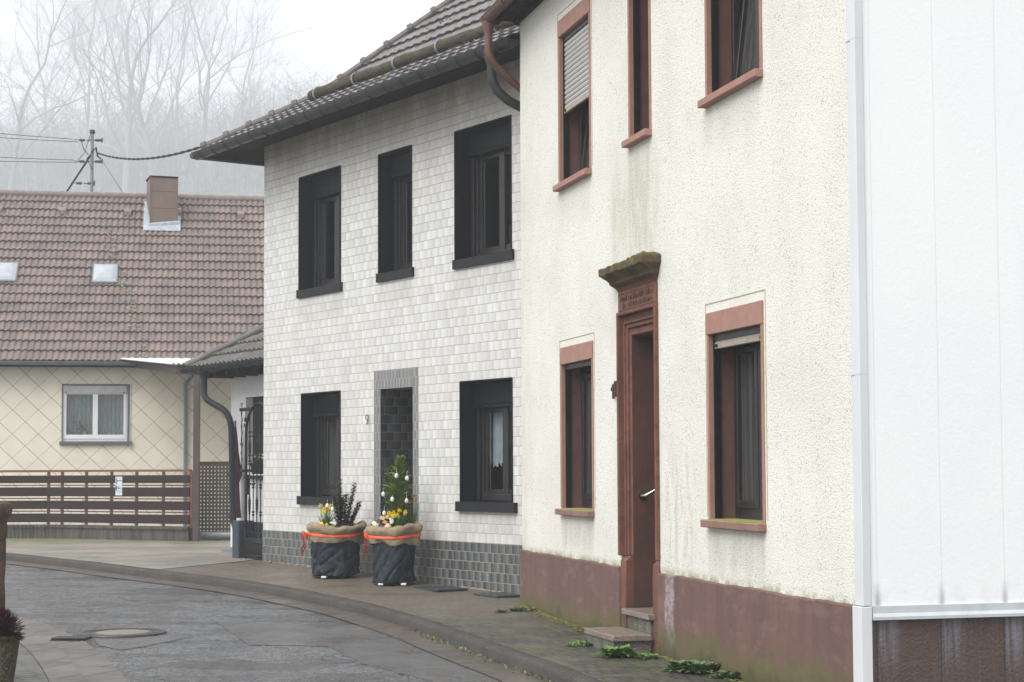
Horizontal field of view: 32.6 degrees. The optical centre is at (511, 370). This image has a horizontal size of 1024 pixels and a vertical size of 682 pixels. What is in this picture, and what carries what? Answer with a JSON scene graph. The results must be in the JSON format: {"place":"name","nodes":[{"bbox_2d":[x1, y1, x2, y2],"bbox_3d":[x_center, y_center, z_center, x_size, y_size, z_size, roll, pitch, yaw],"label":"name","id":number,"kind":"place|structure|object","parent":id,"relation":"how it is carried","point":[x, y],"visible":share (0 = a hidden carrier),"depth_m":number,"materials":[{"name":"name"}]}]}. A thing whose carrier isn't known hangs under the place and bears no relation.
{"place":"outdoors","nodes":[
{"label":"outdoors","id":0,"kind":"place"},
{"bbox_2d":[0,502,12,608],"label":"stone pillar","id":1,"kind":"structure","parent":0,"point":[6,508],"depth_m":12.81,"materials":[{"name":"brown stone"}]},
{"bbox_2d":[14,643,47,681],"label":"pavement","id":2,"kind":"structure","parent":0,"point":[28,668],"depth_m":13.51,"materials":[{"name":"grey concrete"}]},
{"bbox_2d":[0,633,20,681],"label":"gravel pot","id":3,"kind":"object","parent":2,"relation":"on","point":[9,649],"visible":0.77,"depth_m":11.87,"materials":[{"name":"concrete"}]},
{"bbox_2d":[0,605,25,641],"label":"heather","id":4,"kind":"object","parent":3,"relation":"in","point":[7,623],"visible":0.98,"depth_m":11.92,"materials":[{"name":"purple plant"}]},
{"bbox_2d":[15,625,85,681],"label":"kerb","id":5,"kind":"structure","parent":2,"relation":"on","point":[55,663],"depth_m":14.13,"materials":[{"name":"grey concrete"}]},
{"bbox_2d":[6,538,259,568],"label":"forecourt","id":6,"kind":"structure","parent":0,"point":[150,554],"depth_m":27.01,"materials":[{"name":"grey concrete"}]},
{"bbox_2d":[0,469,192,540],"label":"board fence","id":7,"kind":"object","parent":6,"relation":"on","point":[111,531],"visible":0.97,"depth_m":31.48,"materials":[{"name":"wood"}]},
{"bbox_2d":[115,477,121,494],"bbox_3d":[-7.033,2.059,31.299,0.156,0.335,0.008,-2,-4,29],"label":"notice sign","id":8,"kind":"object","parent":7,"relation":"attached to","point":[118,485],"visible":1,"depth_m":31.30,"materials":[{"name":"white paper"}]},
{"bbox_2d":[121,358,218,540],"bbox_3d":[-5.994,1.402,33.200,4.000,3.620,5.350,0,-3,0],"label":"canopy","id":9,"kind":"object","parent":6,"relation":"on","point":[153,364],"visible":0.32,"depth_m":30.56,"materials":[{"name":"grey metal"}]},
{"bbox_2d":[200,461,230,531],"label":"perforated gate","id":10,"kind":"structure","parent":9,"relation":"attached to","point":[216,502],"depth_m":30.93,"materials":[{"name":"grey metal"}]},
{"bbox_2d":[200,531,230,539],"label":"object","id":11,"kind":"object","parent":6,"relation":"on","point":[218,535],"visible":0.83,"depth_m":30.77,"materials":[{"name":"grey concrete"}]},
{"bbox_2d":[221,421,241,551],"bbox_3d":[-4.227,1.760,26.694,0.400,2.000,0.400,0,-3,0],"label":"closed parasol","id":12,"kind":"object","parent":6,"relation":"on","point":[238,475],"visible":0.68,"depth_m":26.65,"materials":[{"name":"red fabric"}]},
{"bbox_2d":[5,163,263,195],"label":"hill","id":13,"kind":"structure","parent":0,"point":[190,186],"depth_m":414.76,"materials":[{"name":"grey plant"}]},
{"bbox_2d":[0,0,154,190],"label":"bare tree","id":14,"kind":"object","parent":13,"relation":"on","point":[22,87],"visible":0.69,"depth_m":405.13,"materials":[{"name":"grey plant"}]},
{"bbox_2d":[0,0,183,191],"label":"bare tree","id":15,"kind":"object","parent":13,"relation":"on","point":[87,125],"visible":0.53,"depth_m":390.17,"materials":[{"name":"grey plant"}]},
{"bbox_2d":[0,0,200,189],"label":"bare tree","id":16,"kind":"object","parent":13,"relation":"on","point":[12,167],"visible":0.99,"depth_m":322.89,"materials":[{"name":"grey plant"}]},
{"bbox_2d":[0,0,222,192],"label":"bare tree","id":17,"kind":"object","parent":13,"relation":"on","point":[129,117],"visible":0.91,"depth_m":353.49,"materials":[{"name":"grey plant"}]},
{"bbox_2d":[6,0,216,184],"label":"bare tree","id":18,"kind":"object","parent":13,"relation":"on","point":[95,96],"visible":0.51,"depth_m":436.61,"materials":[{"name":"grey plant"}]},
{"bbox_2d":[14,0,257,175],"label":"bare tree","id":19,"kind":"object","parent":13,"relation":"on","point":[143,126],"visible":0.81,"depth_m":366.99,"materials":[{"name":"grey plant"}]},
{"bbox_2d":[0,50,347,195],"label":"brushwood","id":20,"kind":"object","parent":13,"relation":"on","point":[33,174],"visible":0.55,"depth_m":395.31,"materials":[{"name":"grey plant"}]},
{"bbox_2d":[111,0,274,175],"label":"bare tree","id":21,"kind":"object","parent":13,"relation":"on","point":[177,79],"visible":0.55,"depth_m":431.60,"materials":[{"name":"grey plant"}]},
{"bbox_2d":[176,0,316,171],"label":"bare tree","id":22,"kind":"object","parent":13,"relation":"on","point":[252,65],"visible":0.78,"depth_m":431.43,"materials":[{"name":"grey plant"}]},
{"bbox_2d":[147,0,365,193],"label":"bare tree","id":23,"kind":"object","parent":13,"relation":"on","point":[205,110],"visible":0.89,"depth_m":397.43,"materials":[{"name":"grey plant"}]},
{"bbox_2d":[5,564,431,681],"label":"road","id":24,"kind":"structure","parent":0,"point":[73,603],"depth_m":17.31,"materials":[{"name":"grey asphalt"}]},
{"bbox_2d":[11,615,127,681],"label":"gutter slabs","id":25,"kind":"structure","parent":24,"relation":"on","point":[91,663],"depth_m":14.56,"materials":[{"name":"grey concrete"}]},
{"bbox_2d":[49,636,91,640],"bbox_3d":[-3.974,2.406,15.727,0.320,0.026,0.290,-1,-3,5],"label":"kerb inlet","id":26,"kind":"object","parent":25,"relation":"on","point":[70,638],"visible":0.98,"depth_m":15.68,"materials":[{"name":"stone"}]},
{"bbox_2d":[78,628,166,637],"bbox_3d":[-3.609,2.425,16.221,0.810,0.016,0.810,0,-3,0],"label":"manhole cover","id":27,"kind":"object","parent":24,"relation":"on","point":[121,632],"visible":1,"depth_m":16.14,"materials":[{"name":"metal"}]},
{"bbox_2d":[93,636,192,649],"bbox_3d":[-3.364,2.401,15.466,0.941,0.022,1.048,0,-3,0],"label":"asphalt patch","id":28,"kind":"object","parent":24,"relation":"on","point":[121,643],"visible":1,"depth_m":15.56,"materials":[{"name":"grey asphalt"}]},
{"bbox_2d":[148,671,401,681],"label":"asphalt patch","id":29,"kind":"object","parent":24,"relation":"on","point":[388,676],"visible":1,"depth_m":13.10,"materials":[{"name":"grey asphalt"}]},
{"bbox_2d":[6,560,551,681],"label":"road channel","id":30,"kind":"object","parent":24,"relation":"on","point":[488,667],"visible":0.98,"depth_m":16.65,"materials":[{"name":"grey concrete"}]},
{"bbox_2d":[410,630,544,681],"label":"leaf litter","id":31,"kind":"object","parent":30,"relation":"on","point":[487,657],"visible":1,"depth_m":14.10,"materials":[{"name":"green plant"}]},
{"bbox_2d":[412,629,550,681],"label":"gutter weeds","id":32,"kind":"object","parent":30,"relation":"on","point":[420,632],"visible":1,"depth_m":14.24,"materials":[{"name":"green plant"}]},
{"bbox_2d":[6,553,602,681],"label":"kerb","id":33,"kind":"structure","parent":24,"relation":"on","point":[546,669],"depth_m":17.55,"materials":[{"name":"concrete"}]},
{"bbox_2d":[218,622,501,681],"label":"asphalt patch","id":34,"kind":"object","parent":24,"relation":"on","point":[367,646],"visible":1,"depth_m":15.26,"materials":[{"name":"grey asphalt"}]},
{"bbox_2d":[0,0,443,180],"label":"sky","id":35,"kind":"structure","parent":0,"point":[373,22],"materials":[{"name":"white"}]},
{"bbox_2d":[20,164,571,681],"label":"ground","id":36,"kind":"structure","parent":0,"point":[190,194],"depth_m":400.86,"materials":[{"name":"soil"}]},
{"bbox_2d":[0,175,263,530],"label":"farther house","id":37,"kind":"structure","parent":36,"relation":"on","point":[95,287],"depth_m":36.25,"materials":[{"name":"beige tile"}]},
{"bbox_2d":[66,129,122,192],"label":"roof mast","id":38,"kind":"object","parent":37,"relation":"on","point":[91,183],"visible":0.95,"depth_m":42.33,"materials":[{"name":"grey metal"}]},
{"bbox_2d":[0,157,64,159],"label":"overhead wire","id":39,"kind":"object","parent":38,"relation":"attached to","point":[33,158],"visible":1,"depth_m":41.26,"materials":[{"name":"grey metal"}]},
{"bbox_2d":[0,133,67,138],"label":"overhead wire","id":40,"kind":"object","parent":38,"relation":"attached to","point":[35,136],"visible":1,"depth_m":41.40,"materials":[{"name":"grey metal"}]},
{"bbox_2d":[0,137,76,141],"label":"overhead wire","id":41,"kind":"object","parent":38,"relation":"attached to","point":[44,140],"visible":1,"depth_m":41.69,"materials":[{"name":"grey metal"}]},
{"bbox_2d":[0,161,77,162],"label":"overhead wire","id":42,"kind":"object","parent":38,"relation":"attached to","point":[27,161],"visible":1,"depth_m":41.05,"materials":[{"name":"grey metal"}]},
{"bbox_2d":[97,146,200,159],"bbox_3d":[-6.951,-4.318,33.556,0.034,2.934,18.496,1,-3,-19],"label":"power cable","id":43,"kind":"object","parent":38,"relation":"attached to","point":[168,155],"visible":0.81,"depth_m":32.84,"materials":[{"name":"black rubber"}]},
{"bbox_2d":[59,383,131,444],"bbox_3d":[-8.416,0.922,35.422,1.430,1.350,0.270,0,-3,-11],"label":"window","id":44,"kind":"structure","parent":37,"relation":"in","point":[92,414],"depth_m":35.40,"materials":[{"name":"white plastic"}]},
{"bbox_2d":[34,530,737,681],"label":"pavement","id":45,"kind":"structure","parent":0,"point":[526,631],"depth_m":16.81,"materials":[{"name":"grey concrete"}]},
{"bbox_2d":[179,324,263,546],"bbox_3d":[-2.291,0.806,27.139,4.638,4.500,3.568,2,-4,-34],"label":"annex","id":46,"kind":"object","parent":45,"relation":"on","point":[238,361],"visible":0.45,"depth_m":26.71,"materials":[{"name":"tile"}]},
{"bbox_2d":[253,397,263,462],"bbox_3d":[-3.657,0.901,26.392,0.030,1.040,1.080,2,-4,-34],"label":"window","id":47,"kind":"structure","parent":46,"relation":"in","point":[255,399],"depth_m":26.67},
{"bbox_2d":[232,475,262,558],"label":"garden wall","id":48,"kind":"structure","parent":45,"relation":"on","point":[237,538],"depth_m":24.81,"materials":[{"name":"grey paint"}]},
{"bbox_2d":[250,454,262,473],"bbox_3d":[-3.498,1.308,24.671,0.232,0.293,0.517,2,-4,-34],"label":"flower trough","id":49,"kind":"object","parent":48,"relation":"on","point":[251,465],"visible":0.38,"depth_m":24.66,"materials":[{"name":"black metal"}]},
{"bbox_2d":[301,520,366,577],"bbox_3d":[-2.159,2.167,21.330,0.736,0.683,0.750,-1,-3,13],"label":"planter","id":50,"kind":"object","parent":45,"relation":"on","point":[335,550],"visible":0.99,"depth_m":21.06,"materials":[{"name":"plastic"}]},
{"bbox_2d":[318,504,336,524],"bbox_3d":[-2.248,1.782,21.262,0.270,0.350,0.257,0,-3,0],"label":"daffodil clump","id":51,"kind":"object","parent":50,"relation":"in","point":[325,518],"visible":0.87,"depth_m":21.23,"materials":[{"name":"yellow plant"}]},
{"bbox_2d":[326,521,339,525],"bbox_3d":[-2.173,1.885,21.193,0.178,0.132,0.158,0,-3,0],"label":"white flower cluster","id":52,"kind":"object","parent":50,"relation":"in","point":[333,524],"visible":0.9,"depth_m":21.16,"materials":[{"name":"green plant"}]},
{"bbox_2d":[329,479,361,525],"bbox_3d":[-2.027,1.640,21.375,0.424,0.647,0.253,0,-3,0],"label":"evergreen shrub","id":53,"kind":"object","parent":50,"relation":"in","point":[341,514],"visible":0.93,"depth_m":21.35,"materials":[{"name":"green plant"}]},
{"bbox_2d":[189,0,521,593],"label":"tiled house","id":54,"kind":"structure","parent":45,"relation":"on","point":[392,252],"depth_m":21.44,"materials":[{"name":"white tile"}]},
{"bbox_2d":[244,402,263,558],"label":"iron gate","id":55,"kind":"structure","parent":54,"relation":"attached to","point":[253,546],"depth_m":24.56,"materials":[{"name":"black metal"}]},
{"bbox_2d":[239,403,259,473],"bbox_3d":[-3.698,0.949,24.735,0.076,1.019,0.680,2,-4,-34],"label":"wrought iron hanger","id":56,"kind":"object","parent":55,"relation":"attached to","point":[241,470],"visible":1,"depth_m":24.93,"materials":[{"name":"black metal"}]},
{"bbox_2d":[296,165,342,298],"bbox_3d":[-2.393,-1.806,23.036,0.369,1.629,1.217,2,-4,-34],"label":"window","id":57,"kind":"structure","parent":54,"relation":"in","point":[319,193],"depth_m":23.45,"materials":[{"name":"glass"}]},
{"bbox_2d":[297,390,343,505],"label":"window","id":58,"kind":"structure","parent":54,"relation":"in","point":[320,411],"depth_m":23.24,"materials":[{"name":"glass"}]},
{"bbox_2d":[376,145,413,282],"bbox_3d":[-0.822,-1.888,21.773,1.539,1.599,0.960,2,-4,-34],"label":"window","id":59,"kind":"structure","parent":54,"relation":"in","point":[394,166],"depth_m":21.73,"materials":[{"name":"glass"}]},
{"bbox_2d":[452,115,513,269],"bbox_3d":[-0.199,-1.995,19.823,0.369,1.609,1.217,2,-4,-34],"label":"window","id":60,"kind":"structure","parent":54,"relation":"in","point":[483,151],"depth_m":20.19,"materials":[{"name":"metal"}]},
{"bbox_2d":[455,377,517,512],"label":"window","id":61,"kind":"structure","parent":54,"relation":"in","point":[485,405],"depth_m":19.98,"materials":[{"name":"metal"}]},
{"bbox_2d":[363,522,422,585],"bbox_3d":[-1.376,2.112,20.276,0.692,0.715,0.643,0,-3,0],"label":"planter","id":62,"kind":"object","parent":45,"relation":"on","point":[394,552],"visible":1,"depth_m":20.06,"materials":[{"name":"plastic"}]},
{"bbox_2d":[377,515,389,525],"bbox_3d":[-1.472,1.766,20.172,0.212,0.218,0.182,0,-3,0],"label":"hellebore","id":63,"kind":"object","parent":62,"relation":"in","point":[383,519],"visible":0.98,"depth_m":20.15,"materials":[{"name":"beige plant"}]},
{"bbox_2d":[387,517,395,525],"bbox_3d":[-1.386,1.772,20.131,0.161,0.192,0.136,0,-3,0],"label":"hellebore","id":64,"kind":"object","parent":62,"relation":"in","point":[391,521],"visible":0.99,"depth_m":20.11,"materials":[{"name":"white plant"}]},
{"bbox_2d":[387,508,407,526],"bbox_3d":[-1.314,1.728,20.183,0.282,0.297,0.212,-1,-3,13],"label":"daffodil clump","id":65,"kind":"object","parent":62,"relation":"in","point":[398,522],"visible":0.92,"depth_m":20.14,"materials":[{"name":"yellow plant"}]},
{"bbox_2d":[378,453,418,524],"bbox_3d":[-1.323,1.436,20.332,0.498,0.995,0.407,0,-3,0],"label":"conifer sapling","id":66,"kind":"object","parent":62,"relation":"in","point":[396,489],"visible":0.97,"depth_m":20.29,"materials":[{"name":"green plant"}]},
{"bbox_2d":[404,494,419,523],"bbox_3d":[-1.174,1.654,20.423,0.182,0.430,0.368,-2,-3,22],"label":"daffodil clump","id":67,"kind":"object","parent":62,"relation":"in","point":[413,520],"visible":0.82,"depth_m":20.42,"materials":[{"name":"green plant"}]},
{"bbox_2d":[414,585,467,591],"bbox_3d":[-0.795,2.438,19.626,0.380,0.022,0.640,1,-4,-27],"label":"cover plate","id":68,"kind":"object","parent":45,"relation":"on","point":[438,588],"visible":1,"depth_m":19.50,"materials":[{"name":"grey metal"}]},
{"bbox_2d":[473,592,519,597],"bbox_3d":[-0.134,2.405,18.785,0.376,0.022,0.500,1,-4,-29],"label":"cover plate","id":69,"kind":"object","parent":45,"relation":"on","point":[499,594],"visible":0.86,"depth_m":18.70,"materials":[{"name":"grey metal"}]},
{"bbox_2d":[507,606,535,610],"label":"weed clump","id":70,"kind":"object","parent":45,"relation":"on","point":[522,609],"visible":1,"depth_m":17.09,"materials":[{"name":"green plant"}]},
{"bbox_2d":[563,640,591,646],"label":"weed clump","id":71,"kind":"object","parent":45,"relation":"on","point":[577,644],"visible":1,"depth_m":14.32,"materials":[{"name":"green plant"}]},
{"bbox_2d":[592,644,636,657],"bbox_3d":[0.797,2.171,13.561,0.324,0.098,0.336,2,-4,-30],"label":"weed clump","id":72,"kind":"object","parent":45,"relation":"on","point":[609,651],"visible":1,"depth_m":13.52,"materials":[{"name":"green plant"}]},
{"bbox_2d":[514,604,744,681],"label":"moss","id":73,"kind":"object","parent":45,"relation":"on","point":[551,618],"visible":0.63,"depth_m":16.02,"materials":[{"name":"green plant"}]},
{"bbox_2d":[620,651,653,657],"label":"weed clump","id":74,"kind":"object","parent":45,"relation":"on","point":[635,654],"visible":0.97,"depth_m":13.49,"materials":[{"name":"green plant"}]},
{"bbox_2d":[639,653,657,659],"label":"weed clump","id":75,"kind":"object","parent":45,"relation":"on","point":[651,656],"visible":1,"depth_m":13.42,"materials":[{"name":"green plant"}]},
{"bbox_2d":[660,659,701,671],"bbox_3d":[1.323,2.131,12.729,0.349,0.088,0.535,-3,-4,45],"label":"weed clump","id":76,"kind":"object","parent":45,"relation":"on","point":[675,665],"visible":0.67,"depth_m":12.62,"materials":[{"name":"green plant"}]},
{"bbox_2d":[680,659,720,673],"bbox_3d":[1.381,2.120,12.518,0.374,0.088,0.292,0,-3,0],"label":"weed clump","id":77,"kind":"object","parent":45,"relation":"on","point":[704,667],"visible":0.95,"depth_m":12.50,"materials":[{"name":"green plant"}]},
{"bbox_2d":[707,670,740,679],"bbox_3d":[1.547,2.112,12.201,0.279,0.071,0.312,1,-4,-28],"label":"weed clump","id":78,"kind":"object","parent":45,"relation":"on","point":[728,674],"visible":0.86,"depth_m":12.16,"materials":[{"name":"green plant"}]},
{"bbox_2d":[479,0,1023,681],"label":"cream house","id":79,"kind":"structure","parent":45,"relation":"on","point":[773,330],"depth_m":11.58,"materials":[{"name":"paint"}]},
{"bbox_2d":[553,0,591,191],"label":"window","id":80,"kind":"structure","parent":79,"relation":"in","point":[573,29],"depth_m":16.54,"materials":[{"name":"paint"}]},
{"bbox_2d":[555,340,594,516],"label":"window","id":81,"kind":"structure","parent":79,"relation":"in","point":[576,361],"depth_m":16.43,"materials":[{"name":"glass"}]},
{"bbox_2d":[621,0,651,147],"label":"window","id":82,"kind":"structure","parent":79,"relation":"in","point":[638,11],"depth_m":14.62,"materials":[{"name":"paint"}]},
{"bbox_2d":[697,0,762,108],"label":"window","id":83,"kind":"structure","parent":79,"relation":"in","point":[733,28],"depth_m":12.87,"materials":[{"name":"paint"}]},
{"bbox_2d":[700,300,766,531],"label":"window","id":84,"kind":"structure","parent":79,"relation":"in","point":[735,335],"depth_m":12.68,"materials":[{"name":"glass"}]}
]}

